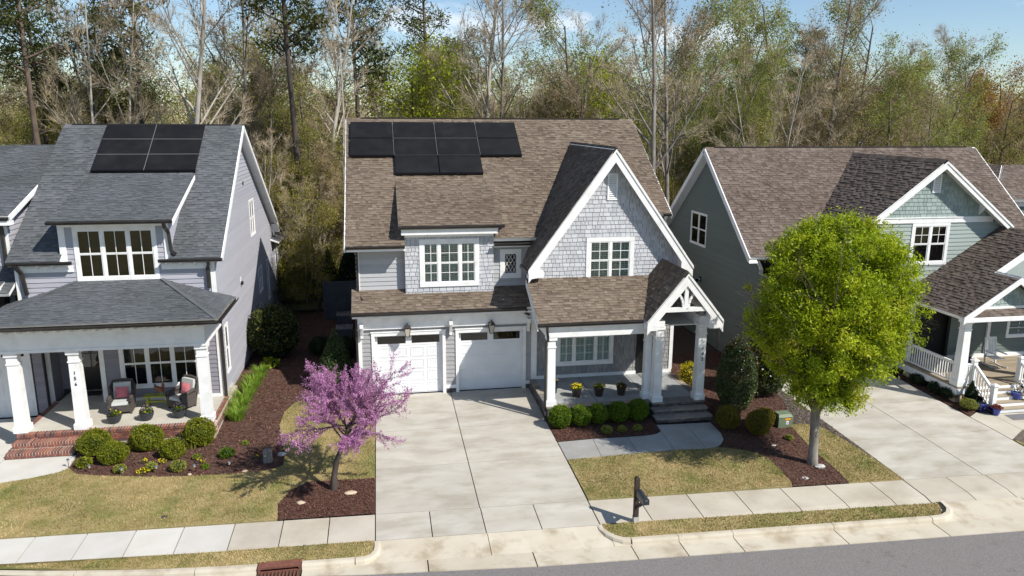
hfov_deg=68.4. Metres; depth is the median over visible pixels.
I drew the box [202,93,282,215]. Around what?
budding tree
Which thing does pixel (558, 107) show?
tan budding tree
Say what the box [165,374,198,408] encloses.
wicker chair
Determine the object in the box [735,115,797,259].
tan budding tree
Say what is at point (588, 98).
bare tree
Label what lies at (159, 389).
rooster figure
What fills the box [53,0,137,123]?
pine tree
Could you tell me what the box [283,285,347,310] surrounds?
backyard lawn
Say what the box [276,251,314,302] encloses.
garden shrub
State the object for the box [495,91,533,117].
budding tree
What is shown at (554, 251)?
house
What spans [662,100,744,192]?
budding tree
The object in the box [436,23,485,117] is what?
pine tree
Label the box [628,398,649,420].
boxwood bush
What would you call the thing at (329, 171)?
olive budding tree
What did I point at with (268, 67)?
olive budding tree
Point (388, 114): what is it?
budding tree
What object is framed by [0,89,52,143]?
tan budding tree
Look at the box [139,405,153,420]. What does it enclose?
flower pot
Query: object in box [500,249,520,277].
window
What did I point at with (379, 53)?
pine tree
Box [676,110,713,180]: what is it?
brown twigged tree
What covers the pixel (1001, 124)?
bare tree
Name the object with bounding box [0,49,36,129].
bare tree
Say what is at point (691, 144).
budding tree
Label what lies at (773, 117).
budding tree
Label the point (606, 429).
plant
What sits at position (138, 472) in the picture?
pansy clump
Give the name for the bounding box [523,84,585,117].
olive budding tree
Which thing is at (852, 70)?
tan budding tree
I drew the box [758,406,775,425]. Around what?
globe shrub
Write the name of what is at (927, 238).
window
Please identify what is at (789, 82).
budding tree
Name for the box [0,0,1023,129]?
sky
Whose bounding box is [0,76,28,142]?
brown twigged tree
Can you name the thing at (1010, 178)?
house
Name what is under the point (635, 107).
budding tree
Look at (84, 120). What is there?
tan budding tree
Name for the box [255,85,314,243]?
bare tree
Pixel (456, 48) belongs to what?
budding tree
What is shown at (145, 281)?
house
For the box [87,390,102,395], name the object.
door mat
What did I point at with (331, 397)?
redbud tree
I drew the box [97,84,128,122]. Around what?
budding tree
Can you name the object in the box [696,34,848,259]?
bare tree
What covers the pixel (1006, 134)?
brown twigged tree
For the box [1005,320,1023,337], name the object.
window
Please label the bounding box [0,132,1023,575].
ground
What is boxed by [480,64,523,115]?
budding tree
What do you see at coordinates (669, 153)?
thicket
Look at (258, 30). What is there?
bare tree
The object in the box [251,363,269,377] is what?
daylily clump
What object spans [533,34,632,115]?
budding tree
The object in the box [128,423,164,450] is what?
boxwood bush
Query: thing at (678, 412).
front steps
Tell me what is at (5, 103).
brown twigged tree
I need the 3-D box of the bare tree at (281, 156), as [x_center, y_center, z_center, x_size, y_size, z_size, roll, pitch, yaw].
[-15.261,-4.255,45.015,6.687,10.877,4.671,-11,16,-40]
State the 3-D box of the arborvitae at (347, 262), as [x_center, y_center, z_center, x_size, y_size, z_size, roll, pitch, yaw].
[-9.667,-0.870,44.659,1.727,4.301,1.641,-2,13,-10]
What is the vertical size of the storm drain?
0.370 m
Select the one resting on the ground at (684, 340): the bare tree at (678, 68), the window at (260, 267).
the bare tree at (678, 68)
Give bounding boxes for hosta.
[260,356,279,368]
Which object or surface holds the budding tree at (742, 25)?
on the ground at (684, 340)
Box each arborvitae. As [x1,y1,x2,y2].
[319,248,338,300]
[337,250,355,304]
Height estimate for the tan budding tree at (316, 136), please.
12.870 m
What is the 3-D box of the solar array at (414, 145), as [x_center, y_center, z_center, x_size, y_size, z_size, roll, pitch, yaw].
[-3.398,-6.325,34.008,7.644,2.277,3.178,-2,13,-10]
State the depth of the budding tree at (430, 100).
52.89 m
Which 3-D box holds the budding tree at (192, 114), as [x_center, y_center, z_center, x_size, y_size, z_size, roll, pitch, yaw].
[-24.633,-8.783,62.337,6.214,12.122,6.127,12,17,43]
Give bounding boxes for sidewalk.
[0,480,930,563]
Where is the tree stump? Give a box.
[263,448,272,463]
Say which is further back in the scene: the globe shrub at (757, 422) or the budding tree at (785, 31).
the budding tree at (785, 31)
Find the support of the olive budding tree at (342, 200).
on the ground at (684, 340)
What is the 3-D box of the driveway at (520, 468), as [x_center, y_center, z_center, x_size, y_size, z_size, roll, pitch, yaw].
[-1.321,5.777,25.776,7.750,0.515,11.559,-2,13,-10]
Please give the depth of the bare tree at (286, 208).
44.81 m
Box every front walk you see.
[558,422,723,461]
[970,412,1023,440]
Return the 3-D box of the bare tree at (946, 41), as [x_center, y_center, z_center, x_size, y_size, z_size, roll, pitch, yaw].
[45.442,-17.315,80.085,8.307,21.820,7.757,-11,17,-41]
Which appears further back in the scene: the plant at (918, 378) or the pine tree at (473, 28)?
the pine tree at (473, 28)
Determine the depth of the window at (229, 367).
30.49 m
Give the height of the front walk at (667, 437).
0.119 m
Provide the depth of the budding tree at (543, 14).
55.63 m
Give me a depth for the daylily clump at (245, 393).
30.16 m
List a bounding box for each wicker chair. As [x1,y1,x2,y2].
[106,378,135,413]
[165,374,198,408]
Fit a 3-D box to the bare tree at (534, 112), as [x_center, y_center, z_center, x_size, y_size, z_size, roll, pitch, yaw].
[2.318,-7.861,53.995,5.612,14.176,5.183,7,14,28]
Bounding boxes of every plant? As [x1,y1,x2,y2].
[74,456,92,468]
[112,464,126,472]
[145,461,157,471]
[169,459,186,471]
[192,453,201,459]
[201,463,208,468]
[218,446,235,458]
[241,440,249,444]
[600,425,612,434]
[617,425,626,432]
[632,424,642,430]
[784,434,794,440]
[909,372,926,384]
[927,380,941,392]
[940,386,957,398]
[959,397,979,409]
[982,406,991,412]
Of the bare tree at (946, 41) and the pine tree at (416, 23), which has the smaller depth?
the pine tree at (416, 23)
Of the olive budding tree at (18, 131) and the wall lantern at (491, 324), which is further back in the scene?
the olive budding tree at (18, 131)
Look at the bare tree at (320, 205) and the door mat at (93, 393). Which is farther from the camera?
the bare tree at (320, 205)
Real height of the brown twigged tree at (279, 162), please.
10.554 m
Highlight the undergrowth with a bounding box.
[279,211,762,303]
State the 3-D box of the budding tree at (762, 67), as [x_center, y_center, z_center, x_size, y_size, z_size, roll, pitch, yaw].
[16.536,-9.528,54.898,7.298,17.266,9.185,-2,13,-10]
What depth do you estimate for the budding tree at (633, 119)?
61.95 m
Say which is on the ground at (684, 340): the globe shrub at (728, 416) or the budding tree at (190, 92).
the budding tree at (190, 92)
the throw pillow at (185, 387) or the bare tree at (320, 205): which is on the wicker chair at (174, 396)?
the throw pillow at (185, 387)
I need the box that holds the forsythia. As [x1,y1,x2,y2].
[678,361,693,383]
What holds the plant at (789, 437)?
on the mulch bed at (676, 364)
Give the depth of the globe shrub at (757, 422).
27.29 m
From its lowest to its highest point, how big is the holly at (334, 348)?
2.720 m
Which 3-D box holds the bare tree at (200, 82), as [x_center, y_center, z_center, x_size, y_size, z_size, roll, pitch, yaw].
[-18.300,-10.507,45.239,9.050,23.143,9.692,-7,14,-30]
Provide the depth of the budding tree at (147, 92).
50.32 m
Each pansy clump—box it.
[136,467,149,474]
[157,458,166,463]
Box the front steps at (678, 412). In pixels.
[648,401,712,422]
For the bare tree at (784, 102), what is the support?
on the ground at (684, 340)
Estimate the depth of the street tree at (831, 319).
23.18 m
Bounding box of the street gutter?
[212,516,1023,575]
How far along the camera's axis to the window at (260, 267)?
39.22 m
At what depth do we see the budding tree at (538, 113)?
55.90 m
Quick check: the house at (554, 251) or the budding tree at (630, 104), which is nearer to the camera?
the house at (554, 251)
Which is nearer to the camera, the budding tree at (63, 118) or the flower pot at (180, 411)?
the flower pot at (180, 411)
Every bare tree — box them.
[0,0,195,133]
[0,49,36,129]
[18,2,149,123]
[120,0,273,126]
[163,11,247,123]
[170,0,312,160]
[210,1,327,183]
[234,0,354,220]
[249,85,319,214]
[251,128,299,252]
[251,131,276,179]
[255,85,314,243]
[271,0,403,238]
[273,172,343,302]
[273,186,307,257]
[281,180,342,282]
[296,177,343,253]
[330,24,413,116]
[416,0,546,117]
[453,0,546,117]
[475,58,551,117]
[484,90,525,114]
[508,78,561,117]
[535,2,638,117]
[559,70,607,117]
[575,0,747,173]
[602,53,644,107]
[605,0,730,204]
[638,70,684,182]
[662,42,705,179]
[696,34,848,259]
[729,81,823,145]
[781,0,903,145]
[807,48,881,145]
[913,59,980,138]
[920,23,993,133]
[948,106,1023,163]
[981,89,1023,158]
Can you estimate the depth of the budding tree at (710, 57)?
63.95 m
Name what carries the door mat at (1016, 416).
on the front walk at (1007, 427)
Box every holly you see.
[313,328,356,389]
[714,334,758,410]
[742,332,789,394]
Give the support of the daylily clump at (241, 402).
on the mulch bed at (241, 434)
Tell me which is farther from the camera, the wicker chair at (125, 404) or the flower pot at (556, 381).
the flower pot at (556, 381)
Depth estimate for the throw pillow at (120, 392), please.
27.91 m
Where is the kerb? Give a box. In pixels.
[0,500,952,575]
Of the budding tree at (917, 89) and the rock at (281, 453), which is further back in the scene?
the budding tree at (917, 89)
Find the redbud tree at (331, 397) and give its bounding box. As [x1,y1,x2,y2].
[275,345,415,490]
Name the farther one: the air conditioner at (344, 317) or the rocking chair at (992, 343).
the air conditioner at (344, 317)
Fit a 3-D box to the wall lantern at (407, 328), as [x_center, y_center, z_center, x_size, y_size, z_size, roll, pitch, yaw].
[-4.167,1.667,30.029,0.280,0.560,0.342,-2,13,-10]
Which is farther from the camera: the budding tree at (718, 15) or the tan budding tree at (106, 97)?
the tan budding tree at (106, 97)
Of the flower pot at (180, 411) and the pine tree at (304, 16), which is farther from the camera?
the pine tree at (304, 16)
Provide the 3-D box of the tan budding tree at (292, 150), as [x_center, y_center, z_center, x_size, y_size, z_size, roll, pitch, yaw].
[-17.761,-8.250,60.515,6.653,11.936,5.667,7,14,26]
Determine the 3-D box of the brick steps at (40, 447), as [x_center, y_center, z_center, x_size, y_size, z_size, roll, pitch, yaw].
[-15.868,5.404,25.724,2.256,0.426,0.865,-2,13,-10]
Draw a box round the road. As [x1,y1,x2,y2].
[352,531,1023,575]
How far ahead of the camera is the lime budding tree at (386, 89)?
53.23 m
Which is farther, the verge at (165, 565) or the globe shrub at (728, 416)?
the globe shrub at (728, 416)
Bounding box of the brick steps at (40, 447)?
[5,434,81,459]
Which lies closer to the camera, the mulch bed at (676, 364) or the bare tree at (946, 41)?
the mulch bed at (676, 364)
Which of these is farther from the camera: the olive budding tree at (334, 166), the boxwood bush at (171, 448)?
the olive budding tree at (334, 166)
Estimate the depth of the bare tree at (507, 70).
65.78 m
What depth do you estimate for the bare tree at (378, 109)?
69.80 m
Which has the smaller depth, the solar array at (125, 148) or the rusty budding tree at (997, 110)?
the solar array at (125, 148)
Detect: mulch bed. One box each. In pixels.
[70,312,374,476]
[278,479,374,519]
[546,417,658,441]
[670,351,847,485]
[778,390,867,453]
[891,372,984,415]
[1014,429,1023,441]
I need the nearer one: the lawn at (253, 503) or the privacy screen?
the lawn at (253, 503)
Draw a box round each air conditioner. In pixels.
[335,324,352,336]
[336,311,352,324]
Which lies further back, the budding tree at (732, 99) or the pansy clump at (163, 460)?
the budding tree at (732, 99)
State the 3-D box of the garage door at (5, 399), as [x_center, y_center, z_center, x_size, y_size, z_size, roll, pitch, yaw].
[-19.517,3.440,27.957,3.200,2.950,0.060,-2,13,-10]
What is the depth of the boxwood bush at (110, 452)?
24.73 m
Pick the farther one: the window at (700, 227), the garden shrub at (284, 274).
the garden shrub at (284, 274)
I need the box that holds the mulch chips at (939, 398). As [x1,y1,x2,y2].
[893,371,977,414]
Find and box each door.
[0,353,37,417]
[81,350,101,389]
[375,334,442,393]
[459,330,521,389]
[638,334,652,371]
[643,498,648,505]
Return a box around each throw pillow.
[115,386,128,397]
[180,382,189,392]
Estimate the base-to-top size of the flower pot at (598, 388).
0.558 m
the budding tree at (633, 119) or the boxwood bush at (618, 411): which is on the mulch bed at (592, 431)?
the boxwood bush at (618, 411)
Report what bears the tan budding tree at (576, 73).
on the ground at (684, 340)
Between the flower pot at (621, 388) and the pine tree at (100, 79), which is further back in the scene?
the pine tree at (100, 79)
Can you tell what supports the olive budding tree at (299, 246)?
on the ground at (684, 340)
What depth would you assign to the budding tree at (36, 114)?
59.77 m
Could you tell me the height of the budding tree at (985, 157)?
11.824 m
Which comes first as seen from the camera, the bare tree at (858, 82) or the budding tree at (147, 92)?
the budding tree at (147, 92)
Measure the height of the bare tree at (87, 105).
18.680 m
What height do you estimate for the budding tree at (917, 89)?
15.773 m
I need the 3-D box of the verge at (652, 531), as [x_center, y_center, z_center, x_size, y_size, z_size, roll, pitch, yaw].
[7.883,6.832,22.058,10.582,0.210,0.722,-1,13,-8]
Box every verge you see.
[0,541,373,570]
[602,503,941,541]
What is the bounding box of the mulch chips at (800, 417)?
[776,390,869,455]
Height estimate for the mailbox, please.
1.440 m
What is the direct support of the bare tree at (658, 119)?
on the ground at (684, 340)
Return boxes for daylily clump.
[184,439,199,449]
[222,393,255,409]
[222,403,250,421]
[228,383,257,402]
[236,377,262,392]
[241,370,267,385]
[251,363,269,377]
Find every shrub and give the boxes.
[246,301,301,357]
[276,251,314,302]
[303,227,341,296]
[307,335,327,355]
[339,334,355,357]
[714,404,740,428]
[744,409,773,435]
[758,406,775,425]
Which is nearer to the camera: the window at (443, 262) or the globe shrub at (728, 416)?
the globe shrub at (728, 416)
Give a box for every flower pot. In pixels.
[106,407,121,423]
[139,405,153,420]
[172,402,186,417]
[555,378,557,393]
[570,383,583,397]
[593,382,605,396]
[615,382,626,395]
[977,400,986,411]
[990,404,1003,415]
[1010,387,1023,398]
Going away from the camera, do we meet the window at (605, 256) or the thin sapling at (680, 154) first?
the window at (605, 256)
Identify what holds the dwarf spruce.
on the mulch bed at (945, 398)
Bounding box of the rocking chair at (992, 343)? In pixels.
[980,336,1007,368]
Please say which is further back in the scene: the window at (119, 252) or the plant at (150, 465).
the window at (119, 252)
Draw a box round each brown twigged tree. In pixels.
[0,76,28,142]
[0,80,21,144]
[261,133,303,246]
[298,57,355,184]
[299,106,354,254]
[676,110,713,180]
[779,81,855,145]
[841,24,946,145]
[967,79,1023,166]
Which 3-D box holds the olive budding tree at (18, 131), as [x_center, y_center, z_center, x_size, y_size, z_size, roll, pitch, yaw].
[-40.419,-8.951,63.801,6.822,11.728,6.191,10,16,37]
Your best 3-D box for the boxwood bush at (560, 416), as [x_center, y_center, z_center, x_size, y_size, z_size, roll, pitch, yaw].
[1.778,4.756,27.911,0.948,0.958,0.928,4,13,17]
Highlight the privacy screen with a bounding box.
[322,279,356,319]
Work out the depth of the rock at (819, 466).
25.02 m
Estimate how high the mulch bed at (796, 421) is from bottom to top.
0.271 m
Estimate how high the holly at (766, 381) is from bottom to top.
2.978 m
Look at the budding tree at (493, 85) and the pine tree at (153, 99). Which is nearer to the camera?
the pine tree at (153, 99)
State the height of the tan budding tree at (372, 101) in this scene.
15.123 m
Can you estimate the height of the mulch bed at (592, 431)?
0.052 m
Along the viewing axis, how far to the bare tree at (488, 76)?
52.51 m
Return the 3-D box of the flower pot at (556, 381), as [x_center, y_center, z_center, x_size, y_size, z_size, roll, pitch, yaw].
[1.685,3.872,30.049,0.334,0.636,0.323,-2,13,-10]
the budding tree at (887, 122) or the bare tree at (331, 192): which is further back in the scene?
the budding tree at (887, 122)
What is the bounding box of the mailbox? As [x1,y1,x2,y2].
[632,476,648,522]
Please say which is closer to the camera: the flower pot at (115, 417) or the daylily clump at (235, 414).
the flower pot at (115, 417)
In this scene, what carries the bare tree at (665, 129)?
on the ground at (684, 340)
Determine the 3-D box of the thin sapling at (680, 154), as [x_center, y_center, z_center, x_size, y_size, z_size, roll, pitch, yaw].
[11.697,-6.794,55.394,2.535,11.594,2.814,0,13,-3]
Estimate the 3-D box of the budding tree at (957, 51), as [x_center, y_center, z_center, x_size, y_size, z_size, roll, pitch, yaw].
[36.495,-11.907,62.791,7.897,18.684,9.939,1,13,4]
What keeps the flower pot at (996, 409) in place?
on the front walk at (1007, 427)
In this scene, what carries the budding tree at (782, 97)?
on the ground at (684, 340)
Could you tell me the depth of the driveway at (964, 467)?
26.53 m
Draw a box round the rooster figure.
[153,381,164,394]
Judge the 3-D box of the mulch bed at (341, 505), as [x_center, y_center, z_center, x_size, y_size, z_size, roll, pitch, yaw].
[-5.608,6.382,22.905,2.850,0.079,2.200,-2,13,-10]
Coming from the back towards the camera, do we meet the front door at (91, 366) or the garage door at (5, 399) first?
the front door at (91, 366)
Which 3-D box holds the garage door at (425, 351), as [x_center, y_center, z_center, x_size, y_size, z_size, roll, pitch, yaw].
[-4.201,3.093,30.804,2.700,2.520,0.088,-2,13,-10]
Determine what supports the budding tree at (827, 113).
on the ground at (684, 340)
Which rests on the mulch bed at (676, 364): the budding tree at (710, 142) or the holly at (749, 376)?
the holly at (749, 376)
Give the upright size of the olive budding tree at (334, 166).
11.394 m
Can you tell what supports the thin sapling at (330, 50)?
on the backyard lawn at (312, 304)
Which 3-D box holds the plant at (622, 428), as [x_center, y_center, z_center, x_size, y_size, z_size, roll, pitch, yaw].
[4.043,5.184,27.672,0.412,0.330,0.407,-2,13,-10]
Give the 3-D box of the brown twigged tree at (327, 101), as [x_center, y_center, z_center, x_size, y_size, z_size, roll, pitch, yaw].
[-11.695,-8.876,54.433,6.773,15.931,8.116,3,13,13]
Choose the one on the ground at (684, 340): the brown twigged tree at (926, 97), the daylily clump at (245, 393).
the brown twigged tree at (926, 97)
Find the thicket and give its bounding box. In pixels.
[1,109,1023,244]
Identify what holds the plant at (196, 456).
on the mulch bed at (241, 434)
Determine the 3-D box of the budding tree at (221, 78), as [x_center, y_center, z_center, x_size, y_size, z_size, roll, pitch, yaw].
[-21.854,-11.134,59.191,9.218,18.236,9.348,-2,13,-10]
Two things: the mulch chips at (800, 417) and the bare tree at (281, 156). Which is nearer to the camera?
the mulch chips at (800, 417)
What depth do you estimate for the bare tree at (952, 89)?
84.09 m
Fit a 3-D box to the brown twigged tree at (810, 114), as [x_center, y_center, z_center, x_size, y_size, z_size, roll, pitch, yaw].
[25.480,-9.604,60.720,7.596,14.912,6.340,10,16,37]
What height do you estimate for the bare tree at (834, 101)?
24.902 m
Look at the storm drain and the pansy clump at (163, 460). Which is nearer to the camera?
the storm drain
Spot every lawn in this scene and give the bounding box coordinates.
[0,400,374,538]
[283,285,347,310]
[568,447,791,500]
[792,424,902,483]
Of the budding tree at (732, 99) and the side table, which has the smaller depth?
the side table
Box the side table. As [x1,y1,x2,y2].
[142,393,166,405]
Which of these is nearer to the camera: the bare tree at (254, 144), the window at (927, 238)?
the window at (927, 238)
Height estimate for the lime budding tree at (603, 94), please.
18.421 m
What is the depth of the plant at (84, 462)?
24.55 m
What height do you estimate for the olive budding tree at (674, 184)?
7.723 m
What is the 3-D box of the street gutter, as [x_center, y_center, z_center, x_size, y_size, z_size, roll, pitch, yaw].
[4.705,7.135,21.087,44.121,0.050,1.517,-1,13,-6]
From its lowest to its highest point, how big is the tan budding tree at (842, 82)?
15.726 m
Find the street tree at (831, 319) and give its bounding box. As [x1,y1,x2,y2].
[715,205,959,465]
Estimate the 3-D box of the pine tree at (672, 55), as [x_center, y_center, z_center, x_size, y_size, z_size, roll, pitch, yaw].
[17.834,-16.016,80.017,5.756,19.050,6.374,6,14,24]
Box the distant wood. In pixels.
[0,14,1023,186]
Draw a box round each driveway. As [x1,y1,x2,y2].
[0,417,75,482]
[355,388,631,565]
[782,373,1023,522]
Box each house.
[0,124,285,442]
[344,117,723,419]
[664,146,1023,412]
[988,164,1023,213]
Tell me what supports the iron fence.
on the mulch bed at (241, 434)
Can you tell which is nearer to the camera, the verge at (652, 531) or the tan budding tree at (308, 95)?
the verge at (652, 531)
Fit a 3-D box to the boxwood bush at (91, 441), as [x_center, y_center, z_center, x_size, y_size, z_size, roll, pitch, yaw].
[-14.137,5.215,25.556,1.247,0.990,1.139,-2,13,-10]
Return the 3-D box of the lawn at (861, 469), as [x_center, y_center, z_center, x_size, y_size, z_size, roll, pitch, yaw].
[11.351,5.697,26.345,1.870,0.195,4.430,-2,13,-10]
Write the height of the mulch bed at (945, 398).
0.159 m
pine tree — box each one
[0,0,28,65]
[0,0,77,144]
[0,0,95,144]
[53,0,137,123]
[65,0,169,123]
[125,78,162,123]
[211,0,341,296]
[320,0,409,117]
[386,0,462,102]
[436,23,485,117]
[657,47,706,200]
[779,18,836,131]
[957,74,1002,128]
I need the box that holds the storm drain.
[257,558,301,575]
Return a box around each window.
[71,226,159,280]
[118,346,197,388]
[224,321,231,373]
[248,198,255,236]
[258,264,263,293]
[266,257,270,299]
[274,243,277,287]
[419,238,478,286]
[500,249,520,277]
[556,335,613,365]
[586,237,634,276]
[690,210,707,247]
[908,223,950,264]
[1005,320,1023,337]
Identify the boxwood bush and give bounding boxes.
[74,427,114,456]
[95,440,130,464]
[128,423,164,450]
[158,436,187,459]
[179,414,217,446]
[547,403,572,428]
[571,404,591,425]
[589,402,609,423]
[608,400,629,422]
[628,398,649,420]
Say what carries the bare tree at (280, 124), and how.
on the ground at (684, 340)
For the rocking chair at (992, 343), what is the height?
1.235 m
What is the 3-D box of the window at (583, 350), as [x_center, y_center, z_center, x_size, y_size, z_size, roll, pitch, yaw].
[3.041,2.322,31.902,2.490,1.830,0.407,-2,13,-10]
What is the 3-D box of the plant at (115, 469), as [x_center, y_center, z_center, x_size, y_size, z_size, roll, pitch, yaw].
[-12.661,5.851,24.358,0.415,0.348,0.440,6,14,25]
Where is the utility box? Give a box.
[774,410,792,427]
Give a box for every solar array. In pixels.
[91,124,204,172]
[350,122,521,175]
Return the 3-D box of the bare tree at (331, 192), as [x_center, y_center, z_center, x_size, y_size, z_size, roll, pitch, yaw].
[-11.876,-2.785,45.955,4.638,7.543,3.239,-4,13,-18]
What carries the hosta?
on the mulch bed at (241, 434)
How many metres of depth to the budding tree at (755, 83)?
66.21 m
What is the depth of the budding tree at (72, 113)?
52.46 m
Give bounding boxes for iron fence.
[273,289,334,312]
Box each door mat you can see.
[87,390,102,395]
[1005,414,1023,419]
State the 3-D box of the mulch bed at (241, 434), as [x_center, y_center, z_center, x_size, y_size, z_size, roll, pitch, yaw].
[-11.172,3.729,34.004,9.870,0.192,20.360,-2,13,-10]
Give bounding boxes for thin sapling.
[307,0,374,255]
[656,117,686,204]
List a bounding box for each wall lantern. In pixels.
[404,323,410,336]
[488,320,494,333]
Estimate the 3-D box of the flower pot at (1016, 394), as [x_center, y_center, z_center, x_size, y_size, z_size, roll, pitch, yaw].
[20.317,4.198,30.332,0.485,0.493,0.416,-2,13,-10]
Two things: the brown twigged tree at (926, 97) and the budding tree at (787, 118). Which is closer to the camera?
the brown twigged tree at (926, 97)
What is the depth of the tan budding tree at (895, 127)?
67.86 m
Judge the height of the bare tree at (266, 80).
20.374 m
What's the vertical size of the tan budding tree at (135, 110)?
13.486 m
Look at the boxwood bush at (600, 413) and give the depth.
28.13 m
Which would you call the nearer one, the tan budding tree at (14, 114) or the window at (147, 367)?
the window at (147, 367)
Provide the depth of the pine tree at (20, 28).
44.42 m
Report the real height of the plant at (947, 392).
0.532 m
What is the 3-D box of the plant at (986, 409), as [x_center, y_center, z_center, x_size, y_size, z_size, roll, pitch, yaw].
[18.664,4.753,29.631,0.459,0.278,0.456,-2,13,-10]
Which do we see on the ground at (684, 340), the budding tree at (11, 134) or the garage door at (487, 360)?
the budding tree at (11, 134)
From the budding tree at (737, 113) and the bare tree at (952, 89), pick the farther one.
the bare tree at (952, 89)
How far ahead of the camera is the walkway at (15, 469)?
24.90 m
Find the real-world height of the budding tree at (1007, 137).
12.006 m
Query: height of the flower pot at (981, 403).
0.425 m
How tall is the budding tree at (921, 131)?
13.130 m
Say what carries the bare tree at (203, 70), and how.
on the ground at (684, 340)
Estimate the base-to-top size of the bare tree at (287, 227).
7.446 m
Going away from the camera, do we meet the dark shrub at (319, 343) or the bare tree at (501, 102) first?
the dark shrub at (319, 343)
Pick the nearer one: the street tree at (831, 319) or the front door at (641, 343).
the street tree at (831, 319)
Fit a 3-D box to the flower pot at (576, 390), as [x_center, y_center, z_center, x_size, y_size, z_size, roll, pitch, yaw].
[2.535,3.998,29.648,0.516,0.571,0.488,-2,13,-10]
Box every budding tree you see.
[0,66,79,144]
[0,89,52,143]
[2,36,118,144]
[2,99,68,143]
[6,112,29,144]
[11,62,87,143]
[14,75,90,144]
[27,55,101,144]
[45,72,147,144]
[66,29,188,123]
[85,75,123,123]
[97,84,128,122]
[118,95,158,123]
[146,52,233,123]
[172,24,296,178]
[174,4,320,187]
[181,112,200,123]
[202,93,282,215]
[255,104,313,176]
[259,50,341,157]
[259,146,330,259]
[260,60,357,228]
[260,146,309,257]
[271,177,343,311]
[277,118,317,211]
[284,101,341,205]
[297,154,342,258]
[301,165,351,268]
[309,82,353,178]
[312,117,352,257]
[320,63,390,177]
[333,183,355,272]
[345,13,480,117]
[374,99,404,116]
[375,28,481,116]
[386,29,483,117]
[393,30,484,117]
[398,35,486,117]
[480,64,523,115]
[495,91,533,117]
[498,72,588,117]
[509,0,638,118]
[522,50,613,117]
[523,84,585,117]
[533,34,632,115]
[544,55,599,115]
[545,37,681,185]
[594,69,662,133]
[606,0,754,158]
[607,94,656,155]
[614,84,657,135]
[655,30,758,189]
[658,170,680,206]
[659,97,742,193]
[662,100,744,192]
[669,104,703,178]
[685,72,789,169]
[686,41,790,152]
[691,29,794,146]
[696,0,796,144]
[711,0,850,145]
[714,80,747,145]
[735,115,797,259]
[755,68,814,143]
[760,90,792,145]
[768,58,805,144]
[770,105,834,145]
[771,86,807,143]
[778,60,892,145]
[781,50,881,145]
[792,81,873,145]
[812,76,860,145]
[814,0,926,145]
[819,39,940,145]
[843,47,943,145]
[843,82,924,145]
[852,90,912,145]
[888,63,986,155]
[897,108,969,145]
[903,107,942,145]
[908,27,1008,145]
[926,80,1018,163]
[955,118,999,163]
[956,55,1023,164]
[981,120,1023,164]
[982,111,1023,164]
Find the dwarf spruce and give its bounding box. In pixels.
[964,380,977,400]
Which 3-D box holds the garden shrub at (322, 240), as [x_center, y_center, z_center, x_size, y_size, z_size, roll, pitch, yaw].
[-11.833,-1.709,46.880,2.887,4.956,2.784,-2,13,-10]
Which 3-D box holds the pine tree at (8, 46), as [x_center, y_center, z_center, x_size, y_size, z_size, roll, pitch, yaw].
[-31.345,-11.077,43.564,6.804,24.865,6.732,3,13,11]
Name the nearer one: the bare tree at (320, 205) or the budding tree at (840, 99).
the bare tree at (320, 205)
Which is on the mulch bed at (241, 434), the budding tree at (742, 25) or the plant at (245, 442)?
the plant at (245, 442)
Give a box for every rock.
[278,452,286,456]
[344,490,356,494]
[815,464,825,468]
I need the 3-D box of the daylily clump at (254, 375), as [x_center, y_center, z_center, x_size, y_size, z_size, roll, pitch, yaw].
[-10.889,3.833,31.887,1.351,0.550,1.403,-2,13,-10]
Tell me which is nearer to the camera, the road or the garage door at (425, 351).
the road
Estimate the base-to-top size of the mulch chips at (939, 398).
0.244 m
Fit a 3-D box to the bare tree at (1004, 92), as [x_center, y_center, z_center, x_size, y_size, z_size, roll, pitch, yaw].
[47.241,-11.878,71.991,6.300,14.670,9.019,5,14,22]
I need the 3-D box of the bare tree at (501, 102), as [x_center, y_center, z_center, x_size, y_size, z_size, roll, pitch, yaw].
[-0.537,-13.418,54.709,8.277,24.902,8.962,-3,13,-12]
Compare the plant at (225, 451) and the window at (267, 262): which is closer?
the plant at (225, 451)
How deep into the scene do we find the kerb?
21.00 m

